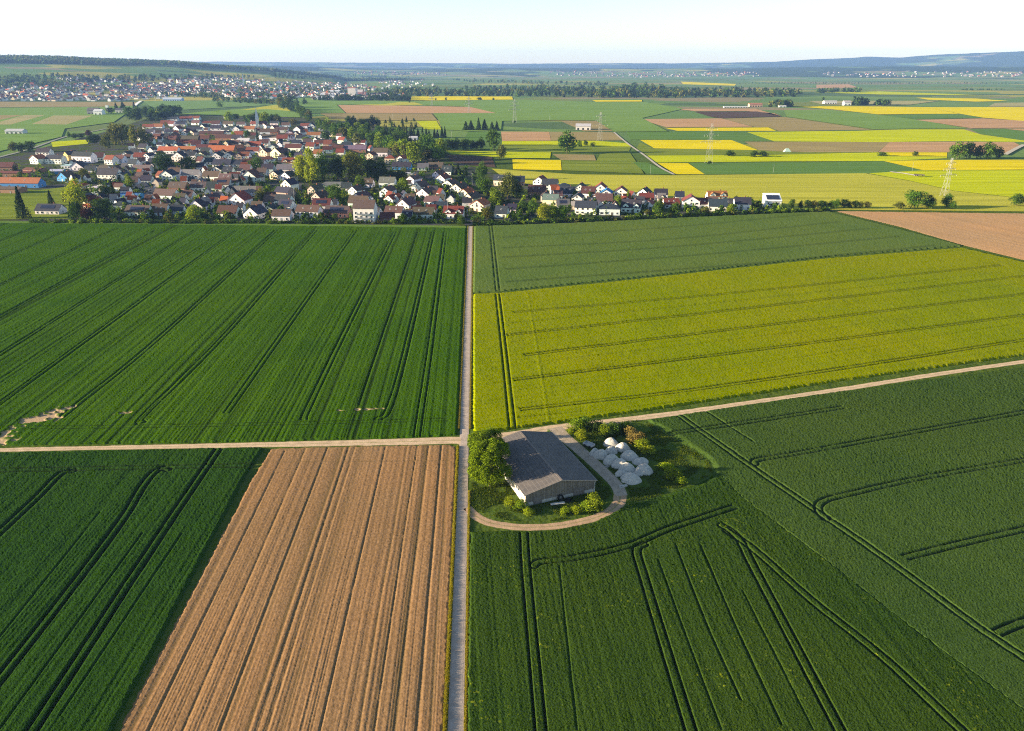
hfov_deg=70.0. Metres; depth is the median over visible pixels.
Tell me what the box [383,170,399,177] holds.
broadleaf tree
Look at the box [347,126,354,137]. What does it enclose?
broadleaf tree
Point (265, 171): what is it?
house
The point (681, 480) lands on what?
bush
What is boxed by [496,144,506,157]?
broadleaf tree
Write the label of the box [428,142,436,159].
broadleaf tree
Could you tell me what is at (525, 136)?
field
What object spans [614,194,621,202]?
broadleaf tree
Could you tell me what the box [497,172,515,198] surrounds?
broadleaf tree
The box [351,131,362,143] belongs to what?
broadleaf tree
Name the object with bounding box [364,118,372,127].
broadleaf tree
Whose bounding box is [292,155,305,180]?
broadleaf tree
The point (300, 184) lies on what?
road
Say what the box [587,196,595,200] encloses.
house
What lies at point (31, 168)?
farm shed
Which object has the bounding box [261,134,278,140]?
house
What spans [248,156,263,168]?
broadleaf tree
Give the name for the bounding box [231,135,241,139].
house
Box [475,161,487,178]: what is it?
broadleaf tree
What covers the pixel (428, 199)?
house
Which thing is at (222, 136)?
farm barn
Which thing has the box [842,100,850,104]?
farm building
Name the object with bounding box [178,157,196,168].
broadleaf tree
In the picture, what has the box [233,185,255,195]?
house
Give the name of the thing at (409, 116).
field
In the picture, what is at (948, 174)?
lattice pylon
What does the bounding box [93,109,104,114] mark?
farm building
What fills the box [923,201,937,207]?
broadleaf tree
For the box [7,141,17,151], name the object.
broadleaf tree
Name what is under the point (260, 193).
broadleaf tree
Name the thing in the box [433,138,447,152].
broadleaf tree
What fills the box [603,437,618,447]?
covered heap
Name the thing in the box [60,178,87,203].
broadleaf tree
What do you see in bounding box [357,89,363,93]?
works building
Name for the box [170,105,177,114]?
broadleaf tree
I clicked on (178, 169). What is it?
house
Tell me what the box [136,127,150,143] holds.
broadleaf tree
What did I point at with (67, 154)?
house
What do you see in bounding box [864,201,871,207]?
broadleaf tree
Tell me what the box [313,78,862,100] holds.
woodland
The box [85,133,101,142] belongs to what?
broadleaf tree
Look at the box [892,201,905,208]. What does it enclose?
broadleaf tree
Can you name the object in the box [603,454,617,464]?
covered heap
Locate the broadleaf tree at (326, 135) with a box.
[321,129,330,139]
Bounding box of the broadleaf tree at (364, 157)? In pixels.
[360,154,366,162]
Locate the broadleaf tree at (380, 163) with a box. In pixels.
[376,158,387,177]
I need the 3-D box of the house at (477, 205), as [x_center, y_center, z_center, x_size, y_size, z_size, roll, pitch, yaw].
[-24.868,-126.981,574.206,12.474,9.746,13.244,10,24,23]
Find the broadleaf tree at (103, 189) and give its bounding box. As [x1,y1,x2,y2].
[95,183,109,194]
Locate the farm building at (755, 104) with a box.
[748,103,762,106]
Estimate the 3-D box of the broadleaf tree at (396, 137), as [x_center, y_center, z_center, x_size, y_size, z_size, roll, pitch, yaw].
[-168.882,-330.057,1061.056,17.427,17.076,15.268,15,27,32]
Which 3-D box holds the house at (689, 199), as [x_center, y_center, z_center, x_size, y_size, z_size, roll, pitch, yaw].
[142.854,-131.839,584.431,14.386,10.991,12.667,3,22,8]
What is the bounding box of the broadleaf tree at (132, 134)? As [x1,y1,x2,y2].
[127,124,138,145]
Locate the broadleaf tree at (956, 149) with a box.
[949,141,968,158]
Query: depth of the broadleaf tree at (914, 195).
578.48 m
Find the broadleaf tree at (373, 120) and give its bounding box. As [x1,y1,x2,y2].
[369,114,377,126]
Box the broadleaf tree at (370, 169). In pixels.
[362,157,384,179]
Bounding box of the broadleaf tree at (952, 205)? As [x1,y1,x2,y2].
[947,201,958,207]
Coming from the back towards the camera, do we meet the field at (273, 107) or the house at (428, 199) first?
the field at (273, 107)
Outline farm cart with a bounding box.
[583,440,594,447]
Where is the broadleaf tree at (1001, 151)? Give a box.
[996,146,1004,157]
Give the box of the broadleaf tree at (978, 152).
[972,145,984,157]
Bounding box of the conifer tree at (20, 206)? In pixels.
[13,186,31,218]
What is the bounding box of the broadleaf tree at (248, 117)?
[245,115,254,122]
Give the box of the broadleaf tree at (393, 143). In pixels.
[387,140,399,148]
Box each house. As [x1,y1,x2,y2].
[29,154,45,163]
[34,202,67,213]
[35,147,54,155]
[44,154,67,163]
[56,170,74,180]
[60,164,71,168]
[62,150,75,159]
[69,160,88,170]
[71,151,97,162]
[84,165,97,173]
[94,151,105,160]
[96,167,121,180]
[97,164,110,170]
[103,154,119,164]
[112,201,130,208]
[115,154,127,163]
[117,171,131,180]
[120,150,133,155]
[124,204,151,215]
[127,158,141,166]
[130,148,140,152]
[130,175,140,185]
[131,164,154,172]
[133,152,145,158]
[133,171,142,177]
[133,182,155,188]
[137,143,147,150]
[140,174,154,183]
[142,124,153,128]
[142,152,155,160]
[143,186,154,194]
[145,129,154,133]
[145,138,155,143]
[149,199,172,204]
[151,128,164,132]
[151,202,169,215]
[152,188,179,199]
[153,123,164,127]
[153,150,164,156]
[157,146,180,153]
[159,133,170,138]
[159,168,179,180]
[160,120,170,123]
[162,140,176,144]
[164,129,173,133]
[167,117,178,120]
[167,136,178,141]
[167,181,189,190]
[168,121,175,125]
[170,132,179,136]
[170,166,181,176]
[171,151,188,161]
[171,192,189,200]
[172,125,183,131]
[172,142,184,145]
[175,121,186,125]
[177,139,190,145]
[179,116,193,120]
[179,135,198,139]
[179,146,198,150]
[180,130,188,134]
[180,168,201,178]
[182,189,196,199]
[185,126,203,131]
[185,151,196,159]
[189,129,198,134]
[189,180,206,191]
[189,197,211,209]
[191,120,201,124]
[191,140,202,145]
[192,116,200,119]
[195,156,205,161]
[195,161,207,169]
[196,144,211,150]
[196,150,210,157]
[198,135,211,139]
[200,124,209,128]
[200,147,212,153]
[201,170,220,180]
[202,121,211,124]
[202,192,219,197]
[203,156,215,164]
[205,180,218,189]
[208,140,221,144]
[209,151,223,158]
[210,125,221,130]
[210,165,222,172]
[210,190,225,195]
[211,120,221,124]
[212,158,231,166]
[214,177,231,187]
[216,204,242,217]
[218,172,231,178]
[220,127,232,131]
[221,151,234,158]
[222,121,234,125]
[222,140,233,144]
[222,166,235,172]
[227,190,252,204]
[230,159,241,166]
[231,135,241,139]
[232,125,242,130]
[233,144,244,147]
[233,151,241,159]
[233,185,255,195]
[234,131,244,135]
[236,122,246,125]
[237,138,250,142]
[239,163,253,170]
[240,152,251,160]
[241,168,262,182]
[242,157,252,162]
[242,204,268,218]
[243,126,255,131]
[244,142,250,148]
[245,146,260,154]
[247,136,256,140]
[248,141,262,146]
[250,121,255,125]
[250,200,264,206]
[256,167,269,175]
[258,147,270,156]
[259,128,277,133]
[259,139,270,145]
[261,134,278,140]
[261,156,274,163]
[261,163,275,172]
[263,193,275,203]
[265,203,277,210]
[268,143,278,149]
[269,169,283,179]
[270,121,278,124]
[270,146,288,157]
[271,208,294,220]
[273,186,294,197]
[274,193,294,204]
[275,127,289,132]
[276,135,289,140]
[276,164,295,172]
[277,198,296,209]
[278,154,286,159]
[280,170,297,180]
[280,177,298,189]
[281,122,290,126]
[281,157,296,164]
[284,133,294,139]
[285,144,303,151]
[291,139,301,143]
[293,126,303,132]
[293,152,304,157]
[295,203,323,218]
[296,135,306,141]
[300,123,309,127]
[302,138,312,143]
[305,142,315,150]
[306,132,321,137]
[307,183,324,194]
[310,190,328,201]
[311,197,333,210]
[313,149,324,157]
[314,140,323,145]
[322,146,332,152]
[322,182,340,188]
[323,140,332,145]
[323,204,352,217]
[332,145,343,150]
[332,198,339,204]
[335,148,345,155]
[337,137,347,143]
[340,181,352,191]
[341,142,352,144]
[347,194,370,207]
[348,184,364,194]
[353,190,371,199]
[364,177,374,187]
[365,151,377,159]
[372,147,388,155]
[378,176,396,186]
[379,185,396,196]
[383,192,402,205]
[384,155,396,163]
[384,204,405,218]
[388,147,393,155]
[391,161,412,169]
[395,196,416,208]
[397,155,408,161]
[402,208,413,218]
[404,192,415,199]
[406,174,421,184]
[412,179,429,191]
[412,205,435,218]
[416,186,435,197]
[417,162,428,169]
[423,195,443,206]
[428,161,443,169]
[432,169,445,178]
[435,193,445,199]
[436,173,451,182]
[436,200,448,211]
[441,164,453,174]
[442,178,458,189]
[443,204,464,218]
[450,181,469,193]
[458,187,475,196]
[463,191,481,201]
[469,197,490,211]
[493,174,511,185]
[494,204,509,217]
[508,202,516,212]
[512,175,524,185]
[527,184,546,196]
[533,175,546,184]
[541,178,558,189]
[542,193,559,205]
[554,189,562,198]
[556,197,569,209]
[560,185,575,196]
[572,192,584,199]
[574,199,597,214]
[576,182,586,191]
[580,185,596,198]
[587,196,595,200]
[596,181,607,191]
[596,192,612,203]
[599,187,613,192]
[599,204,619,214]
[613,185,627,198]
[621,198,641,212]
[637,186,652,195]
[638,192,654,201]
[644,198,654,209]
[653,187,667,199]
[662,197,679,207]
[674,190,684,200]
[681,193,699,208]
[697,196,707,208]
[705,189,727,198]
[707,197,727,211]
[723,197,733,205]
[733,196,751,209]
[762,193,781,208]
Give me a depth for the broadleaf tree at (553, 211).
531.55 m
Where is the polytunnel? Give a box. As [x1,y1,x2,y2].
[723,106,747,107]
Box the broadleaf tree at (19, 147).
[15,142,25,151]
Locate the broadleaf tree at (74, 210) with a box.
[68,199,81,218]
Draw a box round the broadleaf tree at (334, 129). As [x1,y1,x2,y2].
[329,126,338,137]
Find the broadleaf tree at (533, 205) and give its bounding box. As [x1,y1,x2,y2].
[527,200,537,211]
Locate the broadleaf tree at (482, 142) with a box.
[476,136,485,148]
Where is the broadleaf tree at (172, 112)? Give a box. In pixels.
[168,108,174,116]
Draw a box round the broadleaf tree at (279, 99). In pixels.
[276,97,282,107]
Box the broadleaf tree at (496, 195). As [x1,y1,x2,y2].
[489,187,501,203]
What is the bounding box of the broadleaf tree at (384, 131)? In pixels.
[379,127,388,140]
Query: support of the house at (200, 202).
on the terrain at (22, 159)
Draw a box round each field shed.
[5,129,27,133]
[576,123,590,129]
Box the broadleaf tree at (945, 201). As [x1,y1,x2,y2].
[940,193,954,206]
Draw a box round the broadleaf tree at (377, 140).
[373,133,382,147]
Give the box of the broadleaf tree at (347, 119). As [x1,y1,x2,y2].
[344,116,352,126]
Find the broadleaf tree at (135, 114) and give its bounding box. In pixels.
[130,109,140,120]
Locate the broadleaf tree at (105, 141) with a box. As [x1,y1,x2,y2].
[99,133,110,148]
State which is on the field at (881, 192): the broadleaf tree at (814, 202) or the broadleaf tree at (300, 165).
the broadleaf tree at (814, 202)
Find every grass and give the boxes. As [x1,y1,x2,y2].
[442,445,458,730]
[458,226,473,428]
[463,490,470,730]
[470,420,711,520]
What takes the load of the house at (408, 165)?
on the terrain at (22, 159)
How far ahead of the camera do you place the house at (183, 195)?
606.92 m
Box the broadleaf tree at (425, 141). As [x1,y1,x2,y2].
[420,134,430,145]
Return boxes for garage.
[168,204,186,214]
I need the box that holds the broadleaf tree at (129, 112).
[124,110,133,119]
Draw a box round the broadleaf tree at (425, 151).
[417,149,431,161]
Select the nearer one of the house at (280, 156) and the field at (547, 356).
the field at (547, 356)
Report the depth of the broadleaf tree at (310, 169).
700.93 m
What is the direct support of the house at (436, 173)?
on the terrain at (22, 159)
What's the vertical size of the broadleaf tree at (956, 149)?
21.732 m
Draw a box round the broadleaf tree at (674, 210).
[666,204,680,215]
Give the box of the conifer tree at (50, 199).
[47,190,55,203]
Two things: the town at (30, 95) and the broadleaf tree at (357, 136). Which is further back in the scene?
the town at (30, 95)
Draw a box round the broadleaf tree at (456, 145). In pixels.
[453,138,460,148]
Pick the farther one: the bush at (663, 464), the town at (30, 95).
the town at (30, 95)
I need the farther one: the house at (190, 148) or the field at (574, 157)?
the house at (190, 148)
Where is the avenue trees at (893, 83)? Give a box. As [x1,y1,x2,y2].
[739,81,1021,83]
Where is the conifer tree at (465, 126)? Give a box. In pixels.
[462,121,469,129]
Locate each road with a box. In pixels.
[294,182,303,222]
[413,170,473,224]
[448,226,471,730]
[478,207,620,220]
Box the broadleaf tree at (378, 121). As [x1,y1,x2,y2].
[374,117,380,125]
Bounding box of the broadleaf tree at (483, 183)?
[475,178,495,193]
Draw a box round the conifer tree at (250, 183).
[248,175,253,185]
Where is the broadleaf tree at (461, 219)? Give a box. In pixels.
[457,214,465,224]
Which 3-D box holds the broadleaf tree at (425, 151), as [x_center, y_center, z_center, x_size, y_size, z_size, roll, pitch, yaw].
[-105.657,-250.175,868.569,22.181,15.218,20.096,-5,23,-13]
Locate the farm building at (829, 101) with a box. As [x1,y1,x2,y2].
[822,100,836,103]
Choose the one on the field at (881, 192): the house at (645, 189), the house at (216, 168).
the house at (645, 189)
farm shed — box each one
[0,171,35,176]
[0,186,27,192]
[22,167,46,172]
[50,169,66,173]
[120,193,144,198]
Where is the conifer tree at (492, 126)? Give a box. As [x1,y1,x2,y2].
[488,122,495,129]
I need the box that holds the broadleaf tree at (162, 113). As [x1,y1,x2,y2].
[159,110,169,118]
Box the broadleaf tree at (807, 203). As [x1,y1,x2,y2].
[803,200,812,206]
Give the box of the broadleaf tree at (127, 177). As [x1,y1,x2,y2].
[124,173,133,184]
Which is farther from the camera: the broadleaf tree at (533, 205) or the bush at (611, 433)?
the broadleaf tree at (533, 205)
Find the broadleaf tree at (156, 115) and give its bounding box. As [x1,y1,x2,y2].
[151,111,160,121]
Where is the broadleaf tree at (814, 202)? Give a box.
[812,200,817,207]
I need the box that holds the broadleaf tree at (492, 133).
[485,128,500,150]
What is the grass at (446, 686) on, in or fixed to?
on the ground at (804, 75)
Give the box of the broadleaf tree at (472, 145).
[469,140,475,149]
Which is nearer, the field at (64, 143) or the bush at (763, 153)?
the bush at (763, 153)
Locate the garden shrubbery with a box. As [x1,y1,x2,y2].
[0,122,831,225]
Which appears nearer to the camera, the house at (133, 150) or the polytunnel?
the house at (133, 150)
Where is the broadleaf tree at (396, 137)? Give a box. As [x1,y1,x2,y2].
[392,132,399,140]
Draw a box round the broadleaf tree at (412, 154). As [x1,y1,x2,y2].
[405,140,424,164]
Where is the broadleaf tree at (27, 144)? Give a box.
[21,141,34,151]
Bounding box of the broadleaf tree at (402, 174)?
[394,170,407,180]
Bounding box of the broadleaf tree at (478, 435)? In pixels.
[467,427,509,463]
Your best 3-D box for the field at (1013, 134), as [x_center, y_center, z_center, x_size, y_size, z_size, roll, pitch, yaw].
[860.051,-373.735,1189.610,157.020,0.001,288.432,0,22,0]
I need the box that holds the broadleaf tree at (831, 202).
[828,200,834,206]
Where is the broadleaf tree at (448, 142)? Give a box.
[445,138,450,150]
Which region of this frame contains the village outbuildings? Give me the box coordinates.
[69,119,717,215]
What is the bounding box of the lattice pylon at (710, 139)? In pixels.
[701,123,718,163]
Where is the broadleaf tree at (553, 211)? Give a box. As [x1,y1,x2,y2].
[548,204,559,218]
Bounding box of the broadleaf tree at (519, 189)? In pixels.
[510,179,524,196]
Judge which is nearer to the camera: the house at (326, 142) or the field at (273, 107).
the house at (326, 142)
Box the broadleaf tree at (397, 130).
[391,127,403,136]
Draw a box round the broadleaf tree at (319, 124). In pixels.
[316,119,321,129]
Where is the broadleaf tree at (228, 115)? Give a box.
[223,111,233,120]
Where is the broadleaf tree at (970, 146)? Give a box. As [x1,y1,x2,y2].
[963,141,976,157]
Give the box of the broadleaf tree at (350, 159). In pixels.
[342,151,365,179]
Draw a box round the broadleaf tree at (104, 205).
[89,198,113,217]
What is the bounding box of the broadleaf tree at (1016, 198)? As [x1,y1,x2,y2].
[1008,193,1023,205]
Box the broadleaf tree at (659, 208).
[653,201,664,214]
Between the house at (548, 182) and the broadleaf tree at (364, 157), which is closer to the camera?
the house at (548, 182)
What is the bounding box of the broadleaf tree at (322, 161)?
[315,150,331,180]
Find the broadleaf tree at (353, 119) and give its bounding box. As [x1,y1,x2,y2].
[350,115,357,125]
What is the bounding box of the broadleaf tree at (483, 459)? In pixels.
[467,437,512,485]
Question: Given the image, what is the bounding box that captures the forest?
[0,54,410,80]
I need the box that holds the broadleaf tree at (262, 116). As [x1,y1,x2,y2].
[259,111,269,120]
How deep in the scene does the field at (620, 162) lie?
841.92 m
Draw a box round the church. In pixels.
[255,107,266,127]
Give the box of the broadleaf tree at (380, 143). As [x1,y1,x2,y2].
[379,134,387,147]
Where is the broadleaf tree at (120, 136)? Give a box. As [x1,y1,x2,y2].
[111,122,128,144]
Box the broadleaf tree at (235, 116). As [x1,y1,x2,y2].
[231,114,238,119]
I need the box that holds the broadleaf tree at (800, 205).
[797,200,802,207]
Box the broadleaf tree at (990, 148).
[981,141,998,158]
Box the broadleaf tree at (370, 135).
[365,132,375,143]
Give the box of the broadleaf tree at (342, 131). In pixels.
[338,127,346,136]
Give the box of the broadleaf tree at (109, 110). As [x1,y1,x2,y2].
[105,107,114,112]
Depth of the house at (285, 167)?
770.57 m
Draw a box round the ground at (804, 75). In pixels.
[0,51,1023,730]
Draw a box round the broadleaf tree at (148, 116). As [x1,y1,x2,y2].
[145,114,153,120]
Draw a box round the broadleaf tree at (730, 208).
[725,204,733,211]
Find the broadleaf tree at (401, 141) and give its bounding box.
[397,138,408,154]
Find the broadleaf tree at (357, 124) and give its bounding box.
[353,122,359,128]
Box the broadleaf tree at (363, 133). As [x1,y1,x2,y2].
[360,128,369,140]
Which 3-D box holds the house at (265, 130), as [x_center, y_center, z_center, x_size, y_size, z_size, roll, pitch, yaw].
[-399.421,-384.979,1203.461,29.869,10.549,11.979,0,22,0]
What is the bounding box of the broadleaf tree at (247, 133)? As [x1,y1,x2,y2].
[243,130,251,136]
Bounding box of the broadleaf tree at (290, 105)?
[287,102,294,111]
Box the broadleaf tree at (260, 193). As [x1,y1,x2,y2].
[253,187,265,200]
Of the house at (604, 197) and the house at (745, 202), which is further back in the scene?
the house at (604, 197)
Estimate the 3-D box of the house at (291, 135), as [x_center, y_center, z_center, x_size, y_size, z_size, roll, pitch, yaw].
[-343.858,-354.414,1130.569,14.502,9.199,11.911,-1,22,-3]
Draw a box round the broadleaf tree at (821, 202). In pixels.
[816,200,824,206]
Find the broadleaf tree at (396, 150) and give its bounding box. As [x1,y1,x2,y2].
[391,144,401,155]
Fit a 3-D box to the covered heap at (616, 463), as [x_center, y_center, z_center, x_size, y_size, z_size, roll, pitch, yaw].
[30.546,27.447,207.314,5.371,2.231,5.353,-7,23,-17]
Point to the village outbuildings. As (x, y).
(131, 197)
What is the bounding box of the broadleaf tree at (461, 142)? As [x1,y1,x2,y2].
[460,138,465,149]
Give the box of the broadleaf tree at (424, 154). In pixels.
[418,145,427,160]
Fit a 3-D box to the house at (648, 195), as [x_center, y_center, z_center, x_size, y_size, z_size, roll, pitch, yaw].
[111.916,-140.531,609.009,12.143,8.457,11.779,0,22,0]
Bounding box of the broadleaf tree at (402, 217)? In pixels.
[397,213,408,222]
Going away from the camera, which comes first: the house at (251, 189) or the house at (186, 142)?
the house at (251, 189)
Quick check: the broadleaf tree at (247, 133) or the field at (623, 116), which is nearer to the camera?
the broadleaf tree at (247, 133)
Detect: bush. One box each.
[503,496,515,506]
[512,499,529,509]
[523,507,535,515]
[559,506,570,515]
[567,426,575,433]
[568,418,585,429]
[569,505,582,514]
[574,428,586,440]
[576,140,581,146]
[579,500,594,512]
[580,415,593,428]
[585,492,603,511]
[587,418,603,432]
[598,422,610,437]
[606,421,623,434]
[607,429,615,437]
[617,421,632,435]
[624,425,640,434]
[625,431,646,443]
[633,438,649,449]
[639,444,655,453]
[658,462,674,469]
[664,466,682,479]
[673,476,687,483]
[724,150,735,155]
[749,150,759,156]
[758,151,766,156]
[877,151,887,155]
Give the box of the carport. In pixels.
[380,212,394,221]
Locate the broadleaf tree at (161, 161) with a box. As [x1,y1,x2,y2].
[152,151,173,170]
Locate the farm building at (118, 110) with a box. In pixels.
[115,108,133,112]
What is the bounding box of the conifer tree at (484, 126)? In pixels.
[481,119,487,129]
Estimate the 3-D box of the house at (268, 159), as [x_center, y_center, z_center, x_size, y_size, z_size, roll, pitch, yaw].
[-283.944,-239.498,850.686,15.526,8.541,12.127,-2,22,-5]
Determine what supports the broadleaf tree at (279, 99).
on the ground at (804, 75)
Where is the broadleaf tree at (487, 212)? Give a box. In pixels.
[481,206,492,219]
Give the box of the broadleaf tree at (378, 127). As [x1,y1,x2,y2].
[373,125,380,132]
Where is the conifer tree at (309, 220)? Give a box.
[307,211,311,224]
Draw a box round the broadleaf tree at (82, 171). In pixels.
[78,167,88,179]
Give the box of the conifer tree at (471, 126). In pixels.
[468,120,475,129]
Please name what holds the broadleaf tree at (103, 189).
on the ground at (804, 75)
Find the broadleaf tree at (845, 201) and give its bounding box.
[840,199,848,207]
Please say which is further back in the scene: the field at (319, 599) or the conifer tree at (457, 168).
the conifer tree at (457, 168)
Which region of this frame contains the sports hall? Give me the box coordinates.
[163,97,183,100]
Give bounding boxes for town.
[0,76,433,100]
[353,70,1021,77]
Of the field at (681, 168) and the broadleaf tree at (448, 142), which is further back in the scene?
the broadleaf tree at (448, 142)
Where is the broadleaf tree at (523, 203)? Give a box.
[519,201,528,210]
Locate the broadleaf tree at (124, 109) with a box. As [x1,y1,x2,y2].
[121,107,131,116]
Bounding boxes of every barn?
[0,162,18,170]
[0,177,46,187]
[198,131,223,135]
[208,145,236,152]
[215,134,243,139]
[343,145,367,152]
[500,431,597,506]
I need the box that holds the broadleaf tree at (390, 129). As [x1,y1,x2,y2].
[388,125,394,136]
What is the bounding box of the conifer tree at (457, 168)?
[455,163,460,173]
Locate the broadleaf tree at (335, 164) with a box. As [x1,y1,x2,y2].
[326,152,346,179]
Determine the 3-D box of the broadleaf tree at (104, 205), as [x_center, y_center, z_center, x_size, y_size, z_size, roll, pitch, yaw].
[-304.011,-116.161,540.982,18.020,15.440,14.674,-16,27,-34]
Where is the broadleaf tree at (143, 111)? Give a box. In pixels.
[140,106,147,116]
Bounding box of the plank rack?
[550,501,564,504]
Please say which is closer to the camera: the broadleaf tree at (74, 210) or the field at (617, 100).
the broadleaf tree at (74, 210)
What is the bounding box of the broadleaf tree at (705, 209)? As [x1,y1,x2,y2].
[700,206,710,213]
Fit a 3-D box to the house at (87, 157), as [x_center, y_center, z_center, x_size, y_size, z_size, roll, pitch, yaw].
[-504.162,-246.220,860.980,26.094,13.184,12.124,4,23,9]
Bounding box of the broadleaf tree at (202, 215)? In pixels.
[198,211,207,219]
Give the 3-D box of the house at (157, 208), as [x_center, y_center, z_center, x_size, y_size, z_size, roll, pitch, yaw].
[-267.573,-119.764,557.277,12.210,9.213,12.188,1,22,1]
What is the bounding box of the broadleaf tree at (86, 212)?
[80,204,94,219]
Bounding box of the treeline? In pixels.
[0,71,447,103]
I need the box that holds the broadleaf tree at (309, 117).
[305,114,311,120]
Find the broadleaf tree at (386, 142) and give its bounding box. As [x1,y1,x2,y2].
[381,135,395,147]
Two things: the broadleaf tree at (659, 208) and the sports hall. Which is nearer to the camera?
the broadleaf tree at (659, 208)
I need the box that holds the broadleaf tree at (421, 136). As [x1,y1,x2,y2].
[418,132,427,144]
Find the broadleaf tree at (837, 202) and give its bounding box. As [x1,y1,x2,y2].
[832,198,841,207]
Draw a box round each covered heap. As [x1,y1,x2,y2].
[589,448,597,455]
[593,449,606,459]
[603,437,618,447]
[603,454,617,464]
[605,446,617,453]
[611,458,625,468]
[615,442,630,452]
[615,469,626,476]
[618,462,634,472]
[620,450,638,460]
[620,472,641,484]
[632,457,648,465]
[633,470,643,476]
[635,463,653,475]
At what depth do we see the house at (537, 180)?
684.38 m
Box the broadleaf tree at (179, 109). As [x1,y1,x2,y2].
[177,105,182,114]
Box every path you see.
[0,129,102,156]
[0,437,460,451]
[464,492,626,530]
[468,360,1023,442]
[547,426,626,495]
[613,132,673,173]
[1004,144,1023,154]
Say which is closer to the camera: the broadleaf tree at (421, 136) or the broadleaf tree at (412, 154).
the broadleaf tree at (412, 154)
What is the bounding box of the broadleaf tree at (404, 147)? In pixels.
[399,141,410,155]
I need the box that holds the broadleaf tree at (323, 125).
[321,120,327,128]
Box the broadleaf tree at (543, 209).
[536,202,552,219]
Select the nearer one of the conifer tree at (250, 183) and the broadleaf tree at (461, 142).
the conifer tree at (250, 183)
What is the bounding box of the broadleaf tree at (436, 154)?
[430,145,443,160]
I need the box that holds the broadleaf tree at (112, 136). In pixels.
[105,122,119,144]
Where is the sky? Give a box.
[0,0,1023,63]
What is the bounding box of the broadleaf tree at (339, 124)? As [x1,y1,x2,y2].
[336,121,344,127]
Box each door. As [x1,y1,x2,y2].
[533,496,541,504]
[573,487,584,495]
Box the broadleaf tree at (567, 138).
[558,130,578,151]
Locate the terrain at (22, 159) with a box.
[0,114,835,225]
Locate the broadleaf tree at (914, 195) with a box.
[904,189,930,208]
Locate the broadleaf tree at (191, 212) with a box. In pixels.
[185,205,199,219]
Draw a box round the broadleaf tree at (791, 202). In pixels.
[788,199,794,207]
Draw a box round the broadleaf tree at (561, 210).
[556,205,568,219]
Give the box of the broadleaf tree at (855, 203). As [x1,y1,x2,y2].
[852,200,859,207]
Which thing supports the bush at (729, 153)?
on the field at (871, 156)
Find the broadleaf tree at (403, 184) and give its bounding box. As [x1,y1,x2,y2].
[396,177,410,190]
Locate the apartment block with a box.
[352,198,377,222]
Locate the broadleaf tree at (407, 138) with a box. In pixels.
[402,134,412,142]
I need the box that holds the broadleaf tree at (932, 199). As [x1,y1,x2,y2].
[922,195,936,206]
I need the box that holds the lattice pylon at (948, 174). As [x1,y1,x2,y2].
[940,158,956,196]
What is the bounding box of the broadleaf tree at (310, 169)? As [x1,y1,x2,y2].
[302,147,320,182]
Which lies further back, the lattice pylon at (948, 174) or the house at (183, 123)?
the house at (183, 123)
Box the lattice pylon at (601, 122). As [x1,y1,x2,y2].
[595,114,607,140]
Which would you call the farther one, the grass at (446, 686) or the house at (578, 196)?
the house at (578, 196)
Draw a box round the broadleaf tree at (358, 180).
[353,175,366,186]
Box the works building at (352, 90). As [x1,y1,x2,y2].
[347,87,357,95]
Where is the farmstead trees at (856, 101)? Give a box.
[768,88,1004,106]
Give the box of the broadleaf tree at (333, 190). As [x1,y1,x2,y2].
[326,183,344,199]
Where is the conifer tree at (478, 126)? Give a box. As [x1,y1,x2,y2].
[476,117,480,129]
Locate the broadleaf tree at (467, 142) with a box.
[463,138,470,149]
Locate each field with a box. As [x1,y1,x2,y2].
[0,102,136,106]
[0,102,140,150]
[0,115,19,119]
[0,115,43,124]
[0,187,68,218]
[0,221,465,227]
[0,223,466,445]
[0,447,263,730]
[33,115,92,123]
[51,140,88,146]
[120,445,455,730]
[144,100,262,109]
[184,108,299,116]
[244,105,289,110]
[284,98,682,131]
[299,101,395,112]
[322,113,436,119]
[338,105,493,112]
[354,102,421,104]
[405,96,512,100]
[417,121,440,128]
[433,113,501,130]
[433,137,455,146]
[446,150,550,158]
[449,155,494,166]
[465,132,501,140]
[465,474,1023,730]
[472,248,1023,431]
[473,211,961,292]
[493,169,1023,210]
[501,132,550,140]
[502,141,630,146]
[502,145,630,151]
[512,159,561,169]
[549,132,621,140]
[553,154,595,159]
[561,151,643,173]
[562,121,611,130]
[593,100,641,101]
[626,131,770,140]
[634,162,670,173]
[636,143,859,154]
[641,140,755,149]
[645,118,751,126]
[647,152,946,161]
[647,367,1023,708]
[658,163,703,173]
[668,127,775,130]
[682,82,735,85]
[682,109,779,115]
[690,161,920,173]
[697,111,778,117]
[726,117,870,130]
[746,142,888,151]
[748,129,1023,141]
[784,110,967,128]
[798,106,957,113]
[811,101,933,105]
[816,84,855,87]
[819,91,963,94]
[838,211,1023,259]
[870,170,1023,196]
[879,142,1018,152]
[884,114,979,118]
[886,160,1023,169]
[887,152,946,155]
[921,98,1002,101]
[921,118,1023,127]
[930,107,1023,120]
[970,129,1023,139]
[988,102,1023,106]
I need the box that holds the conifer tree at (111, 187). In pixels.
[108,178,114,198]
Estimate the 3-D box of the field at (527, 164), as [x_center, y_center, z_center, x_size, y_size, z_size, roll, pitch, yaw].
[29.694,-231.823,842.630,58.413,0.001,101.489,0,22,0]
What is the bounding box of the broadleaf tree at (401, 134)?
[397,130,406,139]
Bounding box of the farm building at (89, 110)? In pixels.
[87,108,99,113]
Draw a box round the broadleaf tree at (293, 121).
[288,119,297,125]
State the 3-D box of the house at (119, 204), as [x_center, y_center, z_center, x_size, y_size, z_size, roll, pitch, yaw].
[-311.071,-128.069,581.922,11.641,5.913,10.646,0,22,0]

